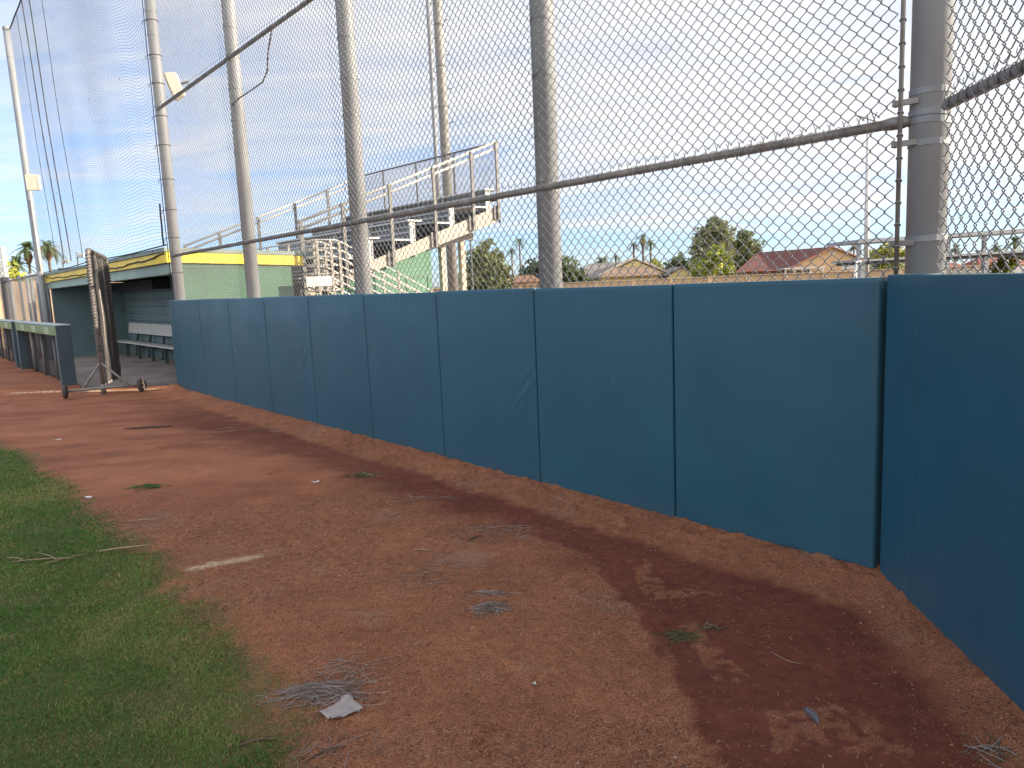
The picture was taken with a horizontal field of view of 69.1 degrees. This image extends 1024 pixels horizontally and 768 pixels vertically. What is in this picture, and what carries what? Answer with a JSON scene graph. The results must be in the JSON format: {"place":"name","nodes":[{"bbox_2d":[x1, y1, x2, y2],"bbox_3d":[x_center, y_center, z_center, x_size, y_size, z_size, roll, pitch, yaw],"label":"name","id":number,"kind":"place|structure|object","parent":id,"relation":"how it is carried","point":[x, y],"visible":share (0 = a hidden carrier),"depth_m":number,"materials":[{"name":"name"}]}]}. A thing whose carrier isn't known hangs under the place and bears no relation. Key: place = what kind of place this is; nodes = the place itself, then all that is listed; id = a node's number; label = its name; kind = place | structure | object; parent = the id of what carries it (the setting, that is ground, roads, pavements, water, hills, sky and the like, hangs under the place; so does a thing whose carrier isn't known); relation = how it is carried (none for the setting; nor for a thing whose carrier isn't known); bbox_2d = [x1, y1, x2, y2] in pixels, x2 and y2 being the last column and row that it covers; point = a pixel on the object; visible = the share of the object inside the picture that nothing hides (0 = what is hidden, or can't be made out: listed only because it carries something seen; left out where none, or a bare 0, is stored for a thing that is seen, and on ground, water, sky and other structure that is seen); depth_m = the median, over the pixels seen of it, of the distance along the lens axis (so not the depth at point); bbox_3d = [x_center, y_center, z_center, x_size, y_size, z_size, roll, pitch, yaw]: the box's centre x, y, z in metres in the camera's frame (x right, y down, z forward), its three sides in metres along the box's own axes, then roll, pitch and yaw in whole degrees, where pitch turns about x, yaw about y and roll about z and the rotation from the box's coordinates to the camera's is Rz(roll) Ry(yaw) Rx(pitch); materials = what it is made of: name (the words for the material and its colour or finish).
{"place":"outdoors","nodes":[
{"label":"outdoors","id":0,"kind":"place"},
{"bbox_2d":[0,281,121,347],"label":"block wall","id":1,"kind":"structure","parent":0,"point":[1,312],"depth_m":31.44,"materials":[{"name":"beige concrete"}]},
{"bbox_2d":[0,443,332,767],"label":"turf grass","id":2,"kind":"structure","parent":0,"point":[48,607],"depth_m":3.28,"materials":[{"name":"green plant"}]},
{"bbox_2d":[11,558,74,561],"bbox_3d":[-2.759,1.034,4.383,0.361,0.009,0.024,-3,8,-3],"label":"stick","id":3,"kind":"object","parent":2,"relation":"on","point":[41,559],"visible":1,"depth_m":4.38,"materials":[{"name":"wood"}]},
{"bbox_2d":[40,553,85,565],"bbox_3d":[-2.644,1.030,4.378,0.017,0.010,0.241,4,10,41],"label":"stick","id":4,"kind":"object","parent":2,"relation":"on","point":[63,558],"visible":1,"depth_m":4.38,"materials":[{"name":"brown wood"}]},
{"bbox_2d":[99,544,149,551],"bbox_3d":[-2.343,0.992,4.502,0.288,0.016,0.027,-4,8,-12],"label":"stick","id":5,"kind":"object","parent":2,"relation":"on","point":[123,547],"visible":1,"depth_m":4.50,"materials":[{"name":"brown wood"}]},
{"bbox_2d":[0,356,1023,767],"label":"infield ground","id":6,"kind":"structure","parent":0,"point":[40,416],"depth_m":3.40,"materials":[{"name":"brown soil"}]},
{"bbox_2d":[0,319,21,366],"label":"padded rail","id":7,"kind":"object","parent":6,"relation":"on","point":[6,325],"visible":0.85,"depth_m":19.29,"materials":[{"name":"metal"}]},
{"bbox_2d":[2,25,53,359],"bbox_3d":[-13.579,-5.268,20.933,0.192,9.369,0.970,-9,10,-39],"label":"net pole","id":8,"kind":"object","parent":6,"relation":"on","point":[25,169],"visible":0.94,"depth_m":20.83,"materials":[{"name":"metal"}]},
{"bbox_2d":[24,175,41,190],"bbox_3d":[-13.103,-5.512,20.428,0.333,0.426,0.523,-5,8,-16],"label":"loudspeaker","id":9,"kind":"object","parent":8,"relation":"attached to","point":[31,182],"visible":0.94,"depth_m":20.20,"materials":[{"name":"beige plastic"}]},
{"bbox_2d":[9,0,183,291],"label":"protective net","id":10,"kind":"object","parent":8,"relation":"hanging from","point":[60,125],"visible":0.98,"depth_m":15.56,"materials":[{"name":"black fabric"}]},
{"bbox_2d":[15,321,76,385],"bbox_3d":[-9.722,-0.655,15.397,0.250,1.228,5.208,-9,10,-40],"label":"padded rail","id":11,"kind":"object","parent":6,"relation":"on","point":[60,344],"visible":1,"depth_m":14.78,"materials":[{"name":"plastic"}]},
{"bbox_2d":[62,248,146,398],"bbox_3d":[-6.693,-1.087,12.600,1.128,2.365,2.127,-3,8,-4],"label":"rolling screen","id":12,"kind":"object","parent":6,"relation":"on","point":[97,262],"visible":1,"depth_m":12.44,"materials":[{"name":"metal"}]},
{"bbox_2d":[127,519,158,521],"bbox_3d":[-2.485,0.916,5.010,0.203,0.010,0.024,-4,8,-9],"label":"stick","id":13,"kind":"object","parent":6,"relation":"on","point":[142,519],"visible":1,"depth_m":5.01,"materials":[{"name":"wood"}]},
{"bbox_2d":[124,483,169,490],"bbox_3d":[-2.937,0.818,5.976,0.368,0.034,0.203,-2,8,0],"label":"weed clump","id":14,"kind":"object","parent":6,"relation":"on","point":[150,485],"visible":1,"depth_m":5.96,"materials":[{"name":"green plant"}]},
{"bbox_2d":[123,425,172,428],"bbox_3d":[-4.259,0.505,8.720,0.556,0.026,0.036,-3,8,-7],"label":"stick","id":15,"kind":"object","parent":6,"relation":"on","point":[141,427],"visible":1,"depth_m":8.72,"materials":[{"name":"wood"}]},
{"bbox_2d":[33,247,305,387],"bbox_3d":[-9.046,-1.449,17.506,3.500,2.735,12.150,-9,10,-40],"label":"dugout","id":16,"kind":"object","parent":6,"relation":"on","point":[142,293],"visible":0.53,"depth_m":18.72,"materials":[{"name":"concrete"}]},
{"bbox_2d":[45,253,163,278],"bbox_3d":[-9.547,-2.548,16.785,0.037,0.149,11.631,-9,10,-40],"label":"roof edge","id":17,"kind":"object","parent":16,"relation":"attached to","point":[116,267],"visible":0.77,"depth_m":14.30,"materials":[{"name":"yellow paint"}]},
{"bbox_2d":[117,323,173,363],"bbox_3d":[-8.125,-0.944,18.076,0.509,0.945,10.450,-9,10,-40],"label":"dugout bench","id":18,"kind":"object","parent":16,"relation":"on","point":[162,330],"visible":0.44,"depth_m":20.04,"materials":[{"name":"grey metal"}]},
{"bbox_2d":[148,419,304,443],"bbox_3d":[-3.031,0.477,8.381,1.632,0.079,1.285,-2,8,0],"label":"twig scatter","id":19,"kind":"object","parent":6,"relation":"on","point":[241,429],"visible":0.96,"depth_m":8.36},
{"bbox_2d":[237,738,274,746],"bbox_3d":[-0.872,1.219,2.537,0.125,0.009,0.024,-4,8,-14],"label":"stick","id":20,"kind":"object","parent":6,"relation":"on","point":[253,740],"visible":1,"depth_m":2.54,"materials":[{"name":"brown wood"}]},
{"bbox_2d":[243,667,394,720],"bbox_3d":[-0.713,1.150,2.813,0.561,0.055,0.335,-2,8,0],"label":"straw pile","id":21,"kind":"object","parent":6,"relation":"on","point":[314,686],"visible":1,"depth_m":2.79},
{"bbox_2d":[305,745,346,762],"bbox_3d":[-0.614,1.210,2.444,0.140,0.012,0.022,-7,9,-30],"label":"stick","id":22,"kind":"object","parent":6,"relation":"on","point":[319,752],"visible":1,"depth_m":2.44,"materials":[{"name":"wood"}]},
{"bbox_2d":[278,725,385,767],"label":"straw pile","id":23,"kind":"object","parent":6,"relation":"on","point":[331,749],"visible":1,"depth_m":2.46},
{"bbox_2d":[288,648,391,694],"bbox_3d":[-0.707,1.139,2.964,0.486,0.033,0.349,1,8,21],"label":"straw pile","id":24,"kind":"object","parent":6,"relation":"on","point":[348,669],"visible":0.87,"depth_m":2.96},
{"bbox_2d":[319,693,362,718],"bbox_3d":[-0.616,1.167,2.683,0.126,0.022,0.101,-10,11,-43],"label":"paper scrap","id":25,"kind":"object","parent":6,"relation":"on","point":[345,705],"visible":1,"depth_m":2.69,"materials":[{"name":"grey paper"}]},
{"bbox_2d":[257,239,433,294],"bbox_3d":[-3.557,-1.599,16.051,3.202,2.765,3.667,-8,10,-36],"label":"access stair","id":26,"kind":"object","parent":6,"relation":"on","point":[342,267],"visible":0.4,"depth_m":14.04,"materials":[{"name":"metal"}]},
{"bbox_2d":[341,471,383,478],"bbox_3d":[-1.226,0.734,6.067,0.316,0.037,0.236,1,8,23],"label":"weed clump","id":27,"kind":"object","parent":6,"relation":"on","point":[362,473],"visible":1,"depth_m":6.05,"materials":[{"name":"green plant"}]},
{"bbox_2d":[367,490,471,504],"bbox_3d":[-0.670,0.816,5.366,0.781,0.014,0.376,-2,8,0],"label":"twig scatter","id":28,"kind":"object","parent":6,"relation":"on","point":[415,501],"visible":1,"depth_m":5.33,"materials":[{"name":"wood"}]},
{"bbox_2d":[353,550,492,594],"bbox_3d":[-0.445,0.999,3.978,0.637,0.018,0.765,-10,11,-44],"label":"twig scatter","id":29,"kind":"object","parent":6,"relation":"on","point":[417,573],"visible":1,"depth_m":3.93,"materials":[{"name":"grey wood"}]},
{"bbox_2d":[461,588,512,600],"bbox_3d":[-0.101,1.026,3.640,0.301,0.013,0.169,-2,8,0],"label":"straw pile","id":30,"kind":"object","parent":6,"relation":"on","point":[489,592],"visible":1,"depth_m":3.65,"materials":[{"name":"grey plant"}]},
{"bbox_2d":[464,600,522,617],"bbox_3d":[-0.097,1.034,3.467,0.267,0.042,0.226,2,9,30],"label":"straw pile","id":31,"kind":"object","parent":6,"relation":"on","point":[490,604],"visible":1,"depth_m":3.46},
{"bbox_2d":[425,518,569,545],"bbox_3d":[-0.088,0.899,4.581,0.893,0.014,0.504,-2,8,0],"label":"twig scatter","id":32,"kind":"object","parent":6,"relation":"on","point":[501,530],"visible":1,"depth_m":4.56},
{"bbox_2d":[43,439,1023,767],"bbox_3d":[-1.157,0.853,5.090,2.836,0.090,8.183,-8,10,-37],"label":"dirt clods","id":33,"kind":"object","parent":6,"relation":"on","point":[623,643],"visible":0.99,"depth_m":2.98,"materials":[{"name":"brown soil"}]},
{"bbox_2d":[144,0,954,299],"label":"chain link fence","id":34,"kind":"object","parent":6,"relation":"on","point":[924,119],"visible":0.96,"depth_m":5.34,"materials":[{"name":"metal"}]},
{"bbox_2d":[164,72,188,100],"bbox_3d":[-5.321,-4.735,11.827,0.354,0.413,0.191,-3,8,-8],"label":"loudspeaker","id":35,"kind":"object","parent":34,"relation":"attached to","point":[172,94],"visible":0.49,"depth_m":11.75,"materials":[{"name":"beige plastic"}]},
{"bbox_2d":[232,30,272,105],"bbox_3d":[-3.059,-3.734,8.774,0.050,0.626,1.308,-9,10,-41],"label":"power cable","id":36,"kind":"object","parent":34,"relation":"hanging from","point":[266,72],"visible":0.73,"depth_m":8.55,"materials":[{"name":"rubber"}]},
{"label":"backing board","id":37,"kind":"object","parent":34,"relation":"attached to","visible":0},
{"bbox_2d":[169,300,181,386],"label":"wall pad","id":38,"kind":"object","parent":37,"relation":"attached to","point":[175,344],"depth_m":11.92,"materials":[{"name":"teal plastic"}]},
{"bbox_2d":[173,300,206,394],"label":"wall pad","id":39,"kind":"object","parent":37,"relation":"attached to","point":[189,343],"depth_m":11.33,"materials":[{"name":"teal plastic"}]},
{"bbox_2d":[198,298,237,402],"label":"wall pad","id":40,"kind":"object","parent":37,"relation":"attached to","point":[217,347],"depth_m":10.40,"materials":[{"name":"teal plastic"}]},
{"bbox_2d":[228,298,273,411],"bbox_3d":[-3.341,-0.341,9.564,0.086,1.520,1.211,-9,10,-40],"label":"wall pad","id":41,"kind":"object","parent":37,"relation":"attached to","point":[250,351],"depth_m":9.47,"materials":[{"name":"teal plastic"}]},
{"bbox_2d":[264,296,317,422],"bbox_3d":[-2.554,-0.250,8.638,0.087,1.523,1.211,-9,10,-40],"label":"wall pad","id":42,"kind":"object","parent":37,"relation":"attached to","point":[288,326],"depth_m":8.55,"materials":[{"name":"teal plastic"}]},
{"bbox_2d":[308,294,373,437],"bbox_3d":[-1.764,-0.159,7.713,0.082,1.525,1.211,-9,10,-40],"label":"wall pad","id":43,"kind":"object","parent":37,"relation":"attached to","point":[340,358],"depth_m":7.62,"materials":[{"name":"teal plastic"}]},
{"bbox_2d":[364,292,444,455],"bbox_3d":[-0.977,-0.064,6.788,0.082,1.520,1.211,-9,10,-40],"label":"wall pad","id":44,"kind":"object","parent":37,"relation":"attached to","point":[404,364],"depth_m":6.69,"materials":[{"name":"teal plastic"}]},
{"bbox_2d":[436,288,540,481],"bbox_3d":[-0.191,0.026,5.860,0.086,1.527,1.211,-9,10,-40],"label":"wall pad","id":45,"kind":"object","parent":37,"relation":"attached to","point":[488,359],"depth_m":5.75,"materials":[{"name":"teal plastic"}]},
{"bbox_2d":[534,284,675,516],"bbox_3d":[0.598,0.121,4.936,0.083,1.521,1.211,-9,10,-40],"label":"wall pad","id":46,"kind":"object","parent":37,"relation":"attached to","point":[606,378],"depth_m":4.82,"materials":[{"name":"teal plastic"}]},
{"bbox_2d":[674,277,886,568],"bbox_3d":[1.380,0.212,4.017,0.082,1.523,1.193,-9,10,-40],"label":"wall pad","id":47,"kind":"object","parent":37,"relation":"attached to","point":[779,405],"depth_m":3.89,"materials":[{"name":"teal plastic"}]},
{"bbox_2d":[661,628,702,644],"bbox_3d":[0.716,1.058,3.142,0.198,0.031,0.153,-5,8,-19],"label":"weed clump","id":48,"kind":"object","parent":6,"relation":"on","point":[684,635],"visible":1,"depth_m":3.12,"materials":[{"name":"green plant"}]},
{"bbox_2d":[693,621,733,631],"bbox_3d":[0.868,1.044,3.211,0.185,0.012,0.106,-2,8,0],"label":"weed clump","id":49,"kind":"object","parent":6,"relation":"on","point":[710,625],"visible":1,"depth_m":3.20,"materials":[{"name":"plant"}]},
{"bbox_2d":[802,707,818,723],"bbox_3d":[1.023,1.129,2.531,0.035,0.005,0.102,-2,8,0],"label":"feather","id":50,"kind":"object","parent":6,"relation":"on","point":[813,716],"visible":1,"depth_m":2.54,"materials":[{"name":"grey"}]},
{"bbox_2d":[936,0,1023,273],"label":"chain link fence","id":51,"kind":"object","parent":6,"relation":"on","point":[1006,76],"visible":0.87,"depth_m":2.77,"materials":[{"name":"metal"}]},
{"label":"backing board","id":52,"kind":"object","parent":51,"relation":"attached to","visible":0},
{"bbox_2d":[880,273,941,600],"bbox_3d":[1.782,0.280,3.346,0.092,1.535,0.325,-2,8,5],"label":"wall pad","id":53,"kind":"object","parent":52,"relation":"attached to","point":[902,322],"depth_m":3.32,"materials":[{"name":"teal plastic"}]},
{"bbox_2d":[910,273,1023,711],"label":"wall pad","id":54,"kind":"object","parent":52,"relation":"attached to","point":[967,579],"depth_m":2.71,"materials":[{"name":"teal plastic"}]},
{"bbox_2d":[957,731,1023,767],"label":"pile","id":55,"kind":"object","parent":6,"relation":"on","point":[987,748],"visible":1,"depth_m":2.29,"materials":[{"name":"plant"}]},
{"bbox_2d":[0,0,1023,286],"label":"sky","id":56,"kind":"structure","parent":0,"point":[15,229],"materials":[{"name":"blue"}]},
{"bbox_2d":[581,258,671,282],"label":"yellow house","id":57,"kind":"structure","parent":0,"point":[624,271],"depth_m":111.03,"materials":[{"name":"paint"}]},
{"bbox_2d":[658,266,691,279],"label":"annex house","id":58,"kind":"structure","parent":0,"point":[683,273],"depth_m":109.00,"materials":[{"name":"yellow paint"}]},
{"bbox_2d":[433,263,1023,291],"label":"block wall","id":59,"kind":"structure","parent":0,"point":[806,276],"depth_m":74.38,"materials":[{"name":"beige concrete"}]},
{"bbox_2d":[735,246,863,275],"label":"red roofed house","id":60,"kind":"structure","parent":0,"point":[811,254],"depth_m":98.10,"materials":[{"name":"red tile"}]},
{"bbox_2d":[945,266,1023,273],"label":"white wall","id":61,"kind":"structure","parent":0,"point":[1016,270],"depth_m":60.03,"materials":[{"name":"white paint"}]},
{"bbox_2d":[965,257,1023,266],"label":"red roofed house","id":62,"kind":"structure","parent":0,"point":[969,263],"depth_m":94.44,"materials":[{"name":"red tile"}]},
{"label":"park ground","id":63,"kind":"structure","parent":0,"visible":0},
{"bbox_2d":[0,246,8,277],"bbox_3d":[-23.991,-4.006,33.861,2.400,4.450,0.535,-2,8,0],"label":"building","id":64,"kind":"structure","parent":63,"relation":"on","point":[4,270],"depth_m":33.46,"materials":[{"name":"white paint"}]},
{"bbox_2d":[0,277,12,350],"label":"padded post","id":65,"kind":"object","parent":63,"relation":"on","point":[3,280],"visible":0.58,"depth_m":27.13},
{"bbox_2d":[2,259,34,280],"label":"tree","id":66,"kind":"object","parent":63,"relation":"on","point":[13,274],"visible":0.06,"depth_m":49.36,"materials":[{"name":"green plant"}]},
{"bbox_2d":[5,256,35,272],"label":"palm tree","id":67,"kind":"object","parent":63,"relation":"on","point":[17,259],"visible":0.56,"depth_m":58.97,"materials":[{"name":"green plant"}]},
{"bbox_2d":[0,272,48,358],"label":"chain link fence","id":68,"kind":"object","parent":63,"relation":"on","point":[32,310],"visible":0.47,"depth_m":23.74,"materials":[{"name":"metal"}]},
{"bbox_2d":[8,241,46,272],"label":"palm tree","id":69,"kind":"object","parent":63,"relation":"on","point":[27,256],"visible":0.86,"depth_m":58.70,"materials":[{"name":"green plant"}]},
{"bbox_2d":[30,240,66,271],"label":"palm tree","id":70,"kind":"object","parent":63,"relation":"on","point":[49,255],"visible":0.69,"depth_m":58.69,"materials":[{"name":"green plant"}]},
{"bbox_2d":[61,258,69,267],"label":"floodlight","id":71,"kind":"object","parent":63,"relation":"on","point":[67,260],"visible":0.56,"depth_m":59.04,"materials":[{"name":"white paint"}]},
{"bbox_2d":[76,253,84,265],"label":"floodlight","id":72,"kind":"object","parent":63,"relation":"on","point":[79,257],"visible":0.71,"depth_m":59.02,"materials":[{"name":"white paint"}]},
{"bbox_2d":[183,140,500,295],"bbox_3d":[-4.386,-3.050,18.293,5.066,5.104,7.028,-9,10,-40],"label":"bleacher","id":73,"kind":"object","parent":63,"relation":"on","point":[466,225],"visible":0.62,"depth_m":16.58,"materials":[{"name":"beige metal"}]},
{"bbox_2d":[426,0,440,197],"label":"conduit pole","id":74,"kind":"object","parent":63,"relation":"on","point":[435,143],"visible":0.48,"depth_m":22.63,"materials":[{"name":"metal"}]},
{"bbox_2d":[431,0,457,290],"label":"light pole","id":75,"kind":"object","parent":63,"relation":"on","point":[448,249],"visible":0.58,"depth_m":22.96,"materials":[{"name":"metal"}]},
{"bbox_2d":[467,231,473,289],"bbox_3d":[-1.310,-3.291,24.775,0.220,3.580,0.200,-2,8,0],"label":"pole","id":76,"kind":"object","parent":63,"relation":"on","point":[471,260],"visible":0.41,"depth_m":24.64,"materials":[{"name":"metal"}]},
{"bbox_2d":[458,238,515,289],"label":"tree","id":77,"kind":"object","parent":63,"relation":"on","point":[490,269],"visible":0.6,"depth_m":68.58,"materials":[{"name":"green plant"}]},
{"bbox_2d":[505,248,516,273],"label":"palm tree","id":78,"kind":"object","parent":63,"relation":"on","point":[511,252],"visible":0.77,"depth_m":128.22,"materials":[{"name":"green plant"}]},
{"bbox_2d":[513,238,525,267],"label":"palm tree","id":79,"kind":"object","parent":63,"relation":"on","point":[519,248],"visible":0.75,"depth_m":127.87,"materials":[{"name":"green plant"}]},
{"bbox_2d":[506,275,538,285],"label":"brown roofed house","id":80,"kind":"structure","parent":63,"relation":"on","point":[524,280],"depth_m":85.23,"materials":[{"name":"pink paint"}]},
{"bbox_2d":[518,255,590,284],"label":"tree","id":81,"kind":"object","parent":63,"relation":"on","point":[564,270],"visible":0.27,"depth_m":88.26,"materials":[{"name":"green plant"}]},
{"bbox_2d":[596,256,607,262],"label":"palm tree","id":82,"kind":"object","parent":63,"relation":"on","point":[605,260],"visible":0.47,"depth_m":129.81,"materials":[{"name":"green plant"}]},
{"bbox_2d":[611,254,620,262],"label":"palm tree","id":83,"kind":"object","parent":63,"relation":"on","point":[616,259],"visible":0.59,"depth_m":132.18,"materials":[{"name":"green plant"}]},
{"bbox_2d":[627,241,641,257],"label":"palm tree","id":84,"kind":"object","parent":63,"relation":"on","point":[633,245],"visible":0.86,"depth_m":123.07,"materials":[{"name":"green plant"}]},
{"bbox_2d":[636,234,648,260],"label":"palm tree","id":85,"kind":"object","parent":63,"relation":"on","point":[643,240],"visible":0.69,"depth_m":122.97,"materials":[{"name":"green plant"}]},
{"bbox_2d":[644,240,656,261],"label":"palm tree","id":86,"kind":"object","parent":63,"relation":"on","point":[650,243],"visible":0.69,"depth_m":122.97,"materials":[{"name":"green plant"}]},
{"bbox_2d":[651,258,663,268],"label":"tree","id":87,"kind":"object","parent":63,"relation":"on","point":[655,262],"visible":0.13,"depth_m":123.18,"materials":[{"name":"green plant"}]},
{"bbox_2d":[663,252,690,272],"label":"tree","id":88,"kind":"object","parent":63,"relation":"on","point":[674,262],"visible":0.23,"depth_m":118.15,"materials":[{"name":"green plant"}]},
{"bbox_2d":[687,216,736,272],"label":"tree","id":89,"kind":"object","parent":63,"relation":"on","point":[714,233],"visible":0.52,"depth_m":107.33,"materials":[{"name":"green plant"}]},
{"bbox_2d":[688,243,739,277],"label":"tree","id":90,"kind":"object","parent":63,"relation":"on","point":[720,264],"visible":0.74,"depth_m":98.20,"materials":[{"name":"green plant"}]},
{"bbox_2d":[731,228,764,270],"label":"tree","id":91,"kind":"object","parent":63,"relation":"on","point":[748,244],"visible":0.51,"depth_m":112.43,"materials":[{"name":"green plant"}]},
{"bbox_2d":[849,245,855,254],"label":"palm tree","id":92,"kind":"object","parent":63,"relation":"on","point":[853,249],"visible":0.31,"depth_m":138.22,"materials":[{"name":"green plant"}]},
{"bbox_2d":[853,261,861,277],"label":"goal frame","id":93,"kind":"object","parent":63,"relation":"on","point":[855,269],"visible":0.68,"depth_m":53.94,"materials":[{"name":"white paint"}]},
{"bbox_2d":[858,115,876,277],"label":"light mast","id":94,"kind":"object","parent":63,"relation":"on","point":[866,219],"visible":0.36,"depth_m":68.37,"materials":[{"name":"grey metal"}]},
{"bbox_2d":[863,243,904,270],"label":"tree","id":95,"kind":"object","parent":63,"relation":"on","point":[883,251],"visible":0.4,"depth_m":117.91,"materials":[{"name":"green plant"}]},
{"bbox_2d":[827,229,1023,277],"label":"parking canopy","id":96,"kind":"object","parent":63,"relation":"on","point":[860,242],"visible":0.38,"depth_m":61.50,"materials":[{"name":"grey metal"}]},
{"bbox_2d":[831,250,1023,277],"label":"parking canopy","id":97,"kind":"object","parent":63,"relation":"on","point":[984,255],"visible":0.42,"depth_m":54.72,"materials":[{"name":"grey metal"}]},
{"bbox_2d":[950,244,964,261],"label":"palm tree","id":98,"kind":"object","parent":63,"relation":"on","point":[955,251],"visible":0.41,"depth_m":118.52,"materials":[{"name":"green plant"}]},
{"bbox_2d":[987,243,1003,251],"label":"palm tree","id":99,"kind":"object","parent":63,"relation":"on","point":[995,249],"visible":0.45,"depth_m":118.21,"materials":[{"name":"green plant"}]},
{"bbox_2d":[989,256,1016,272],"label":"shrub","id":100,"kind":"object","parent":63,"relation":"on","point":[1000,264],"visible":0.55,"depth_m":57.24,"materials":[{"name":"green plant"}]},
{"bbox_2d":[1004,236,1023,250],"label":"palm tree","id":101,"kind":"object","parent":63,"relation":"on","point":[1014,242],"visible":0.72,"depth_m":118.47,"materials":[{"name":"green plant"}]}
]}

